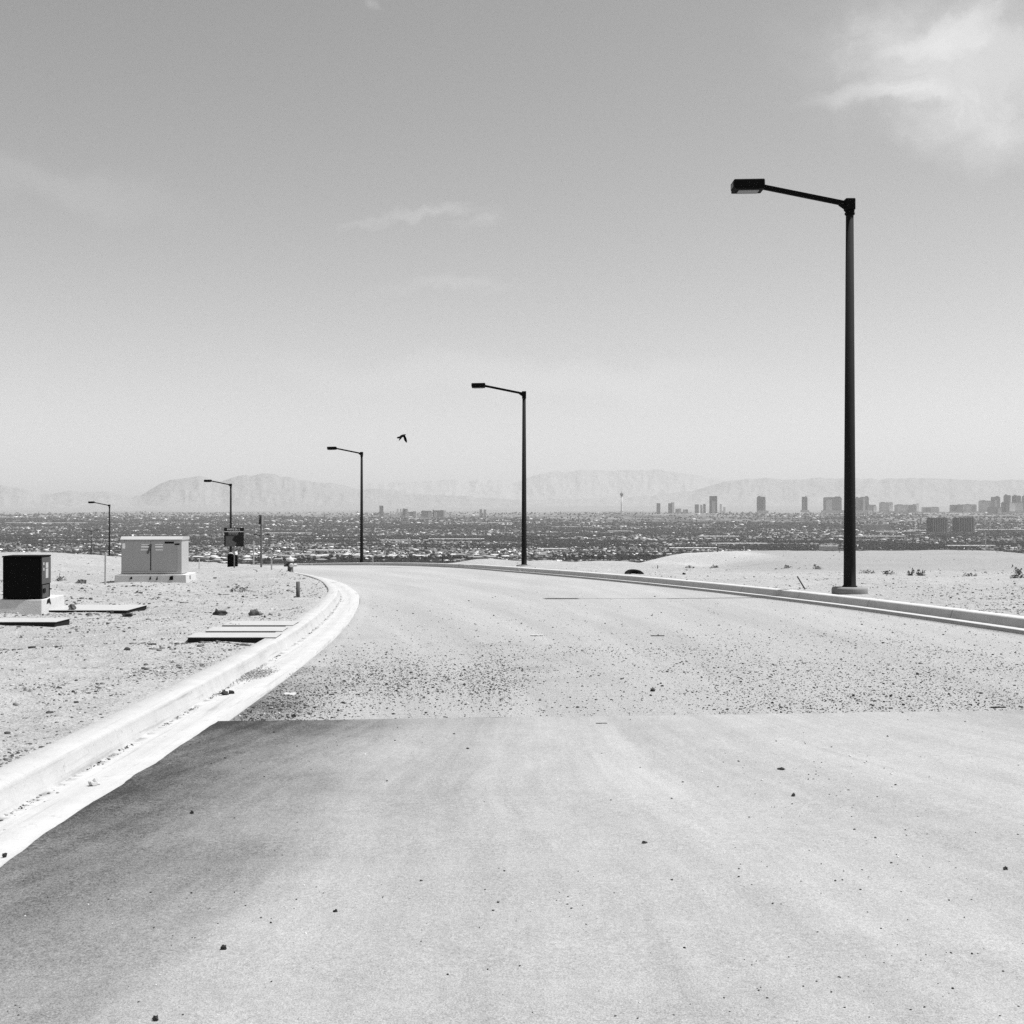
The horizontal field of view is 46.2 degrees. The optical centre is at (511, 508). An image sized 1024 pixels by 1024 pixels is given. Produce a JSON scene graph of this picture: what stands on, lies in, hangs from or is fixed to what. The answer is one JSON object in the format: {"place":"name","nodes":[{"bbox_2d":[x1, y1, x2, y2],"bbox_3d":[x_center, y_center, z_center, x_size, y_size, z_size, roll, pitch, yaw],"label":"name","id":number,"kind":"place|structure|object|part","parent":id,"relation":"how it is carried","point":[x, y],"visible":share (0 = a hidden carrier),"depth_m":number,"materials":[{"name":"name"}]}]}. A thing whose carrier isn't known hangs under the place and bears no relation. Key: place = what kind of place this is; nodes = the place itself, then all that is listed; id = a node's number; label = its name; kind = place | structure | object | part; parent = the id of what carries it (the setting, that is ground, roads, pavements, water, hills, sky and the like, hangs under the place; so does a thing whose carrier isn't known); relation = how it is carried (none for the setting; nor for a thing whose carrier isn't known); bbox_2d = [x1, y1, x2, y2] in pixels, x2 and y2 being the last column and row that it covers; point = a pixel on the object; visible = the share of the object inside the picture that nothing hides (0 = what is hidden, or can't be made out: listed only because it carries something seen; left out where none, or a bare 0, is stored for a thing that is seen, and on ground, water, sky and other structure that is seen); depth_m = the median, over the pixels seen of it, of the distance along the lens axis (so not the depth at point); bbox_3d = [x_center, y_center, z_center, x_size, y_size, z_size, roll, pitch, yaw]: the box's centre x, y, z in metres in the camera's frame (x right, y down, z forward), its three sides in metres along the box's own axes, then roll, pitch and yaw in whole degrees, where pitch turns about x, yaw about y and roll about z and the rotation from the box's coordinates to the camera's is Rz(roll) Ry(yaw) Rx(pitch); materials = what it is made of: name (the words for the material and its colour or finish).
{"place":"outdoors","nodes":[
{"label":"outdoors","id":0,"kind":"place"},
{"bbox_2d":[0,473,555,507],"bbox_3d":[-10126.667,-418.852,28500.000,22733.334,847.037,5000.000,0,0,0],"label":"mountain range","id":1,"kind":"structure","parent":0,"point":[264,490],"depth_m":27368.76,"materials":[{"name":"grey stone"}]},
{"bbox_2d":[397,434,406,442],"bbox_3d":[-3.275,-2.116,36.015,0.363,0.246,0.204,0,0,-31],"label":"bird","id":2,"kind":"object","parent":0,"point":[403,436],"visible":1,"depth_m":35.98},
{"bbox_2d":[0,506,1023,765],"bbox_3d":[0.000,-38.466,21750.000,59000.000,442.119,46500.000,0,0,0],"label":"ground","id":3,"kind":"structure","parent":0,"point":[738,570],"depth_m":30.21,"materials":[{"name":"white sand"}]},
{"bbox_2d":[0,517,45,517],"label":"warehouse","id":4,"kind":"structure","parent":3,"relation":"on","point":[20,517],"depth_m":14048.78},
{"bbox_2d":[0,555,64,614],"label":"utility cabinet","id":5,"kind":"object","parent":3,"relation":"on","point":[26,583],"visible":0.94,"depth_m":21.43,"materials":[{"name":"metal"}]},
{"bbox_2d":[0,618,70,626],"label":"concrete slab","id":6,"kind":"structure","parent":3,"relation":"on","point":[49,622],"depth_m":18.80,"materials":[{"name":"concrete"}]},
{"bbox_2d":[5,522,86,523],"bbox_3d":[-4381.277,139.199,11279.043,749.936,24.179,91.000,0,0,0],"label":"warehouse","id":7,"kind":"structure","parent":3,"relation":"on","point":[47,522],"depth_m":11309.27,"materials":[{"name":"grey"}]},
{"bbox_2d":[53,573,66,580],"bbox_3d":[-13.566,2.054,35.997,0.425,0.257,0.192,0,0,0],"label":"desert scrub","id":8,"kind":"object","parent":3,"relation":"on","point":[60,578],"visible":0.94,"depth_m":35.98,"materials":[{"name":"plant"}]},
{"bbox_2d":[68,604,75,609],"bbox_3d":[-8.007,1.817,21.849,0.145,0.180,0.112,0,0,0],"label":"rock","id":9,"kind":"object","parent":3,"relation":"on","point":[72,606],"visible":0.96,"depth_m":21.82,"materials":[{"name":"stone"}]},
{"bbox_2d":[75,579,86,583],"bbox_3d":[-12.206,2.114,34.003,0.306,0.245,0.189,0,0,0],"label":"rock","id":10,"kind":"object","parent":3,"relation":"on","point":[81,581],"visible":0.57,"depth_m":33.95,"materials":[{"name":"stone"}]},
{"bbox_2d":[49,605,146,613],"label":"concrete slab","id":11,"kind":"structure","parent":3,"relation":"on","point":[117,609],"depth_m":22.11,"materials":[{"name":"concrete"}]},
{"bbox_2d":[88,501,110,555],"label":"street lamp","id":12,"kind":"object","parent":3,"relation":"on","point":[109,506],"visible":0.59,"depth_m":157.90,"materials":[{"name":"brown metal"}]},
{"bbox_2d":[104,552,105,584],"bbox_3d":[-11.014,1.744,32.500,0.045,1.149,0.024,1,0,6],"label":"survey stake","id":13,"kind":"object","parent":3,"relation":"on","point":[105,569],"visible":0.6,"depth_m":32.49,"materials":[{"name":"white wood"}]},
{"bbox_2d":[122,613,132,616],"bbox_3d":[-6.726,1.863,21.005,0.216,0.084,0.179,0,0,0],"label":"rock","id":14,"kind":"object","parent":3,"relation":"on","point":[127,614],"visible":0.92,"depth_m":20.96,"materials":[{"name":"stone"}]},
{"bbox_2d":[114,536,196,582],"bbox_3d":[-10.362,1.517,34.955,2.068,1.445,1.347,0,0,-2],"label":"transformer cabinet","id":15,"kind":"object","parent":3,"relation":"on","point":[164,559],"visible":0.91,"depth_m":34.43,"materials":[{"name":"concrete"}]},
{"bbox_3d":[-10.775,1.359,34.426,0.807,0.860,0.014,0,0,-2],"label":"door","id":16,"kind":"part","parent":15,"relation":"part of","materials":[{"name":"paint"}]},
{"bbox_3d":[-9.995,1.359,34.453,0.731,0.860,0.014,0,0,-2],"label":"door","id":17,"kind":"part","parent":15,"relation":"part of","materials":[{"name":"paint"}]},
{"bbox_2d":[0,579,316,668],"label":"clods","id":18,"kind":"object","parent":3,"relation":"on","point":[153,648],"visible":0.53,"depth_m":18.69,"materials":[{"name":"soil"}]},
{"bbox_2d":[0,551,322,766],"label":"stones","id":19,"kind":"object","parent":3,"relation":"on","point":[10,757],"visible":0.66,"depth_m":13.91,"materials":[{"name":"stone"}]},
{"bbox_2d":[0,572,359,866],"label":"kerb","id":20,"kind":"structure","parent":3,"relation":"on","point":[61,766],"depth_m":8.88,"materials":[{"name":"concrete"}]},
{"bbox_2d":[88,778,100,785],"bbox_3d":[-2.542,1.676,7.297,0.074,0.078,0.055,0,0,-15],"label":"rock","id":21,"kind":"object","parent":20,"relation":"on","point":[94,782],"visible":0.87,"depth_m":7.29,"materials":[{"name":"stone"}]},
{"bbox_2d":[0,590,341,829],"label":"gutter grit","id":22,"kind":"object","parent":20,"relation":"on","point":[131,744],"visible":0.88,"depth_m":8.31,"materials":[{"name":"gravel"}]},
{"bbox_2d":[219,689,228,694],"bbox_3d":[-2.684,1.720,11.201,0.101,0.071,0.067,0,0,0],"label":"rock","id":23,"kind":"object","parent":20,"relation":"on","point":[223,692],"visible":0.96,"depth_m":11.18,"materials":[{"name":"stone"}]},
{"bbox_2d":[233,665,306,683],"bbox_3d":[-2.696,1.742,12.663,0.878,0.059,1.902,0,0,0],"label":"gravel patch","id":24,"kind":"object","parent":20,"relation":"on","point":[253,671],"visible":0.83,"depth_m":12.62,"materials":[{"name":"gravel"}]},
{"bbox_2d":[212,559,222,562],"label":"house","id":25,"kind":"structure","parent":3,"relation":"on","point":[218,560],"depth_m":3085.56,"materials":[{"name":"grey"}]},
{"bbox_2d":[204,480,231,551],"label":"street lamp","id":26,"kind":"object","parent":3,"relation":"on","point":[230,485],"visible":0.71,"depth_m":124.52,"materials":[{"name":"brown metal"}]},
{"bbox_2d":[212,609,227,615],"bbox_3d":[-5.031,1.796,20.702,0.254,0.157,0.213,0,0,0],"label":"rock","id":27,"kind":"object","parent":3,"relation":"on","point":[220,612],"visible":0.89,"depth_m":20.67,"materials":[{"name":"stone"}]},
{"bbox_2d":[227,552,237,566],"bbox_3d":[-10.708,1.993,46.000,0.370,0.683,0.240,0,0,-4],"label":"utility pedestal","id":28,"kind":"object","parent":3,"relation":"on","point":[230,560],"visible":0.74,"depth_m":45.88,"materials":[{"name":"black paint"}]},
{"bbox_2d":[224,528,243,567],"bbox_3d":[-10.193,1.583,44.018,0.720,1.788,0.084,0,0,0],"label":"sign","id":29,"kind":"object","parent":3,"relation":"on","point":[234,537],"visible":0.92,"depth_m":43.98,"materials":[{"name":"black metal"}]},
{"bbox_2d":[187,632,281,642],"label":"concrete slab","id":30,"kind":"structure","parent":3,"relation":"on","point":[249,637],"depth_m":15.38,"materials":[{"name":"concrete"}]},
{"bbox_2d":[227,584,258,592],"bbox_3d":[-6.517,1.900,28.789,0.751,0.224,0.528,0,0,22],"label":"desert scrub","id":31,"kind":"object","parent":3,"relation":"on","point":[242,589],"visible":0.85,"depth_m":28.77,"materials":[{"name":"plant"}]},
{"bbox_2d":[205,627,287,631],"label":"concrete slab","id":32,"kind":"structure","parent":3,"relation":"on","point":[246,629],"depth_m":16.41,"materials":[{"name":"concrete"}]},
{"bbox_2d":[248,609,263,615],"bbox_3d":[-4.337,1.775,20.316,0.257,0.171,0.163,0,0,-21],"label":"rock","id":33,"kind":"object","parent":3,"relation":"on","point":[255,612],"visible":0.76,"depth_m":20.25,"materials":[{"name":"stone"}]},
{"bbox_2d":[222,621,298,626],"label":"concrete slab","id":34,"kind":"structure","parent":3,"relation":"on","point":[260,623],"depth_m":17.43,"materials":[{"name":"concrete"}]},
{"bbox_2d":[259,515,262,566],"bbox_3d":[-9.094,1.316,43.500,0.105,2.197,0.300,0,0,0],"label":"sign post","id":35,"kind":"object","parent":3,"relation":"on","point":[260,520],"visible":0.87,"depth_m":43.47,"materials":[{"name":"grey metal"}]},
{"bbox_2d":[284,556,296,571],"bbox_3d":[-7.756,1.998,42.000,0.389,0.705,0.389,0,0,25],"label":"fire hydrant","id":36,"kind":"object","parent":3,"relation":"on","point":[290,562],"visible":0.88,"depth_m":41.91,"materials":[{"name":"metal"}]},
{"bbox_2d":[293,581,299,597],"bbox_3d":[-4.535,1.808,25.278,0.146,0.546,0.084,0,0,-44],"label":"marker post","id":37,"kind":"object","parent":3,"relation":"on","point":[297,588],"visible":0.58,"depth_m":25.26,"materials":[{"name":"grey wood"}]},
{"bbox_2d":[308,549,348,551],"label":"warehouse","id":38,"kind":"structure","parent":3,"relation":"on","point":[327,550],"depth_m":4578.95,"materials":[{"name":"white"}]},
{"bbox_2d":[327,447,362,562],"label":"street lamp","id":39,"kind":"object","parent":3,"relation":"on","point":[361,506],"visible":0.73,"depth_m":95.70,"materials":[{"name":"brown metal"}]},
{"bbox_2d":[379,506,382,516],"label":"tower","id":40,"kind":"structure","parent":3,"relation":"on","point":[380,511],"depth_m":15027.52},
{"bbox_2d":[381,540,423,541],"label":"warehouse","id":41,"kind":"structure","parent":3,"relation":"on","point":[402,540],"depth_m":6432.43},
{"bbox_2d":[401,508,407,516],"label":"tower","id":42,"kind":"structure","parent":3,"relation":"on","point":[404,512],"depth_m":15026.80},
{"bbox_2d":[418,510,433,517],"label":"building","id":43,"kind":"structure","parent":3,"relation":"on","point":[426,514],"depth_m":14517.24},
{"bbox_2d":[434,510,444,517],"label":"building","id":44,"kind":"structure","parent":3,"relation":"on","point":[438,513],"depth_m":14517.64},
{"bbox_2d":[429,538,483,540],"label":"warehouse","id":45,"kind":"structure","parent":3,"relation":"on","point":[439,539],"depth_m":6611.11,"materials":[{"name":"grey"}]},
{"bbox_2d":[464,522,511,523],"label":"warehouse","id":46,"kind":"structure","parent":3,"relation":"on","point":[489,522],"depth_m":11395.18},
{"bbox_2d":[471,383,531,565],"bbox_3d":[-0.540,-1.585,62.600,3.159,9.930,0.820,0,0,0],"label":"street lamp","id":47,"kind":"object","parent":3,"relation":"on","point":[524,519],"visible":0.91,"depth_m":62.50,"materials":[{"name":"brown metal"}]},
{"bbox_2d":[0,710,1023,1023],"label":"road top layer","id":48,"kind":"object","parent":3,"relation":"on","point":[682,918],"visible":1,"depth_m":5.35,"materials":[{"name":"asphalt"}]},
{"bbox_2d":[7,712,1022,1021],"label":"grit","id":49,"kind":"object","parent":48,"relation":"on","point":[613,892],"visible":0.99,"depth_m":5.06,"materials":[{"name":"gravel"}]},
{"bbox_2d":[0,511,1023,564],"bbox_3d":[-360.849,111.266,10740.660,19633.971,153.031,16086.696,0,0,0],"label":"distant trees","id":50,"kind":"object","parent":3,"relation":"on","point":[184,529],"visible":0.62,"depth_m":8121.98,"materials":[{"name":"grey plant"}]},
{"bbox_2d":[0,511,1023,563],"bbox_3d":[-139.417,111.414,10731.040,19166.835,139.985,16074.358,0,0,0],"label":"distant houses","id":51,"kind":"structure","parent":3,"relation":"on","point":[215,551],"depth_m":7067.02,"materials":[{"name":"grey"}]},
{"bbox_2d":[537,548,566,550],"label":"warehouse","id":52,"kind":"structure","parent":3,"relation":"on","point":[553,549],"depth_m":4746.27,"materials":[{"name":"white"}]},
{"bbox_2d":[552,526,599,527],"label":"warehouse","id":53,"kind":"structure","parent":3,"relation":"on","point":[575,526],"depth_m":9996.11,"materials":[{"name":"white"}]},
{"bbox_2d":[620,491,622,512],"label":"observation tower","id":54,"kind":"structure","parent":3,"relation":"on","point":[621,495],"depth_m":18351.70,"materials":[{"name":"concrete"}]},
{"bbox_2d":[625,569,643,573],"bbox_3d":[4.386,2.347,43.000,0.710,0.162,0.710,3,20,0],"label":"tyre","id":55,"kind":"object","parent":3,"relation":"on","point":[632,571],"visible":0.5,"depth_m":43.12,"materials":[{"name":"rubber"}]},
{"bbox_2d":[623,519,663,519],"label":"warehouse","id":56,"kind":"structure","parent":3,"relation":"on","point":[644,519],"depth_m":13190.84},
{"bbox_2d":[657,503,659,513],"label":"tower","id":57,"kind":"structure","parent":3,"relation":"on","point":[658,508],"depth_m":17190.43,"materials":[{"name":"concrete"}]},
{"bbox_2d":[668,503,670,513],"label":"tower","id":58,"kind":"structure","parent":3,"relation":"on","point":[669,507],"depth_m":17565.71,"materials":[{"name":"concrete"}]},
{"bbox_2d":[671,502,673,513],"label":"tower","id":59,"kind":"structure","parent":3,"relation":"on","point":[672,507],"depth_m":17567.40,"materials":[{"name":"concrete"}]},
{"bbox_2d":[669,547,716,549],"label":"warehouse","id":60,"kind":"structure","parent":3,"relation":"on","point":[703,548],"depth_m":5063.83,"materials":[{"name":"white"}]},
{"bbox_2d":[695,504,698,512],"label":"tower","id":61,"kind":"structure","parent":3,"relation":"on","point":[696,508],"depth_m":17955.17,"materials":[{"name":"concrete"}]},
{"bbox_2d":[709,496,716,513],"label":"tower","id":62,"kind":"structure","parent":3,"relation":"on","point":[712,504],"depth_m":17565.22,"materials":[{"name":"concrete"}]},
{"bbox_2d":[698,536,739,537],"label":"warehouse","id":63,"kind":"structure","parent":3,"relation":"on","point":[718,536],"depth_m":7437.50,"materials":[{"name":"white"}]},
{"bbox_2d":[711,543,767,544],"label":"warehouse","id":64,"kind":"structure","parent":3,"relation":"on","point":[737,543],"depth_m":5804.88,"materials":[{"name":"grey"}]},
{"bbox_2d":[757,496,768,512],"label":"tower","id":65,"kind":"structure","parent":3,"relation":"on","point":[761,504],"depth_m":17951.35,"materials":[{"name":"concrete"}]},
{"bbox_2d":[535,550,1023,614],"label":"stones","id":66,"kind":"object","parent":3,"relation":"on","point":[1021,610],"visible":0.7,"depth_m":29.87,"materials":[{"name":"stone"}]},
{"bbox_2d":[758,517,806,518],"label":"warehouse","id":67,"kind":"structure","parent":3,"relation":"on","point":[779,518],"depth_m":13824.00,"materials":[{"name":"grey"}]},
{"bbox_2d":[731,178,867,594],"bbox_3d":[6.710,-2.685,28.000,3.159,9.930,0.820,0,0,0],"label":"street lamp","id":68,"kind":"object","parent":3,"relation":"on","point":[756,186],"visible":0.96,"depth_m":27.91,"materials":[{"name":"metal"}]},
{"bbox_2d":[801,496,808,511],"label":"tower","id":69,"kind":"structure","parent":3,"relation":"on","point":[804,504],"depth_m":18789.28,"materials":[{"name":"concrete"}]},
{"bbox_2d":[819,545,837,550],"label":"warehouse","id":70,"kind":"structure","parent":3,"relation":"on","point":[828,548],"depth_m":4578.95,"materials":[{"name":"grey"}]},
{"bbox_2d":[821,496,843,512],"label":"tower","id":71,"kind":"structure","parent":3,"relation":"on","point":[832,504],"depth_m":18358.62,"materials":[{"name":"concrete"}]},
{"bbox_2d":[855,497,864,512],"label":"tower","id":72,"kind":"structure","parent":3,"relation":"on","point":[859,505],"depth_m":18362.55,"materials":[{"name":"concrete"}]},
{"bbox_2d":[860,496,871,512],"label":"tower","id":73,"kind":"structure","parent":3,"relation":"on","point":[865,500],"depth_m":18359.67,"materials":[{"name":"concrete"}]},
{"bbox_2d":[834,536,907,537],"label":"warehouse","id":74,"kind":"structure","parent":3,"relation":"on","point":[875,536],"depth_m":7437.50,"materials":[{"name":"white"}]},
{"bbox_2d":[867,504,878,512],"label":"tower","id":75,"kind":"structure","parent":3,"relation":"on","point":[873,508],"depth_m":18356.44,"materials":[{"name":"concrete"}]},
{"bbox_2d":[864,524,889,530],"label":"warehouse","id":76,"kind":"structure","parent":3,"relation":"on","point":[870,527],"depth_m":9051.43,"materials":[{"name":"grey"}]},
{"bbox_2d":[879,502,893,512],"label":"tower","id":77,"kind":"structure","parent":3,"relation":"on","point":[885,507],"depth_m":18363.47,"materials":[{"name":"concrete"}]},
{"bbox_2d":[876,531,915,531],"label":"warehouse","id":78,"kind":"structure","parent":3,"relation":"on","point":[894,531],"depth_m":8655.74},
{"bbox_2d":[893,504,921,512],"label":"tower","id":79,"kind":"structure","parent":3,"relation":"on","point":[900,508],"depth_m":17955.46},
{"bbox_2d":[907,568,914,575],"bbox_3d":[14.101,2.231,42.466,0.273,0.315,0.289,0,0,0],"label":"desert scrub","id":80,"kind":"object","parent":3,"relation":"on","point":[911,574],"visible":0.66,"depth_m":42.40,"materials":[{"name":"plant"}]},
{"bbox_2d":[913,504,918,511],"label":"tower","id":81,"kind":"structure","parent":3,"relation":"on","point":[916,507],"depth_m":17956.48,"materials":[{"name":"concrete"}]},
{"bbox_2d":[916,569,925,575],"bbox_3d":[14.430,2.255,42.416,0.376,0.277,0.313,0,0,32],"label":"desert scrub","id":82,"kind":"object","parent":3,"relation":"on","point":[919,574],"visible":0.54,"depth_m":42.39,"materials":[{"name":"plant"}]},
{"bbox_2d":[922,507,944,512],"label":"tower","id":83,"kind":"structure","parent":3,"relation":"on","point":[930,509],"depth_m":18361.47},
{"bbox_2d":[927,518,947,531],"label":"apartment tower","id":84,"kind":"structure","parent":3,"relation":"on","point":[937,524],"depth_m":8744.43,"materials":[{"name":"concrete"}]},
{"bbox_2d":[949,504,967,512],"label":"tower","id":85,"kind":"structure","parent":3,"relation":"on","point":[957,508],"depth_m":18361.68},
{"bbox_2d":[952,518,974,531],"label":"apartment tower","id":86,"kind":"structure","parent":3,"relation":"on","point":[963,524],"depth_m":8745.38,"materials":[{"name":"concrete"}]},
{"bbox_2d":[945,545,995,546],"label":"warehouse","id":87,"kind":"structure","parent":3,"relation":"on","point":[972,545],"depth_m":5408.59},
{"bbox_2d":[963,504,980,512],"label":"tower","id":88,"kind":"structure","parent":3,"relation":"on","point":[970,508],"depth_m":18359.78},
{"bbox_2d":[978,500,994,512],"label":"tower","id":89,"kind":"structure","parent":3,"relation":"on","point":[983,505],"depth_m":18360.94,"materials":[{"name":"concrete"}]},
{"bbox_2d":[991,496,999,506],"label":"tower","id":90,"kind":"structure","parent":3,"relation":"on","point":[996,499],"depth_m":18365.01,"materials":[{"name":"concrete"}]},
{"bbox_2d":[987,507,1006,514],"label":"tower","id":91,"kind":"structure","parent":3,"relation":"on","point":[994,510],"depth_m":16833.28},
{"bbox_2d":[975,529,1023,530],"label":"warehouse","id":92,"kind":"structure","parent":3,"relation":"on","point":[996,529],"depth_m":9050.93,"materials":[{"name":"white"}]},
{"bbox_2d":[1001,502,1011,513],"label":"tower","id":93,"kind":"structure","parent":3,"relation":"on","point":[1005,507],"depth_m":17191.82,"materials":[{"name":"concrete"}]},
{"bbox_2d":[1003,494,1010,501],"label":"tower","id":94,"kind":"structure","parent":3,"relation":"on","point":[1006,498],"depth_m":18364.08,"materials":[{"name":"concrete"}]},
{"bbox_2d":[1009,502,1023,512],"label":"tower","id":95,"kind":"structure","parent":3,"relation":"on","point":[1015,507],"depth_m":17952.18,"materials":[{"name":"concrete"}]},
{"bbox_2d":[1012,495,1020,501],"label":"tower","id":96,"kind":"structure","parent":3,"relation":"on","point":[1015,498],"depth_m":18364.48,"materials":[{"name":"concrete"}]},
{"bbox_2d":[1009,574,1023,577],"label":"desert scrub","id":97,"kind":"object","parent":3,"relation":"on","point":[1015,575],"visible":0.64,"depth_m":39.62,"materials":[{"name":"plant"}]},
{"bbox_2d":[1011,564,1022,573],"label":"desert scrub","id":98,"kind":"object","parent":3,"relation":"on","point":[1018,571],"visible":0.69,"depth_m":45.82,"materials":[{"name":"plant"}]},
{"bbox_2d":[0,0,1023,496],"label":"sky","id":99,"kind":"structure","parent":0,"point":[238,237],"materials":[{"name":"grey"}]},
{"bbox_2d":[344,469,733,499],"bbox_3d":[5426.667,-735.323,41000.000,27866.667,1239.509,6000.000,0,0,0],"label":"mountain range","id":100,"kind":"structure","parent":0,"point":[580,484],"depth_m":40041.90,"materials":[{"name":"stone"}]},
{"bbox_2d":[229,565,1023,720],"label":"road","id":101,"kind":"structure","parent":0,"point":[426,595],"depth_m":15.38,"materials":[{"name":"grey asphalt"}]},
{"bbox_2d":[283,692,295,695],"bbox_3d":[-2.113,1.761,11.403,0.106,0.020,0.126,0,0,0],"label":"scrap","id":102,"kind":"object","parent":101,"relation":"on","point":[289,694],"visible":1,"depth_m":11.37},
{"bbox_2d":[257,562,1023,633],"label":"kerb","id":103,"kind":"structure","parent":101,"relation":"on","point":[992,621],"depth_m":26.18,"materials":[{"name":"concrete"}]},
{"bbox_2d":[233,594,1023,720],"bbox_3d":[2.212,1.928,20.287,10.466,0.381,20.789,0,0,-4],"label":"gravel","id":104,"kind":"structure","parent":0,"point":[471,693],"depth_m":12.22,"materials":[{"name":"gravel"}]},
{"bbox_2d":[526,477,1023,505],"bbox_3d":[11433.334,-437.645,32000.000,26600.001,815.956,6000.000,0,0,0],"label":"mountain range","id":105,"kind":"structure","parent":0,"point":[894,491],"depth_m":30804.99,"materials":[{"name":"stone"}]}
]}

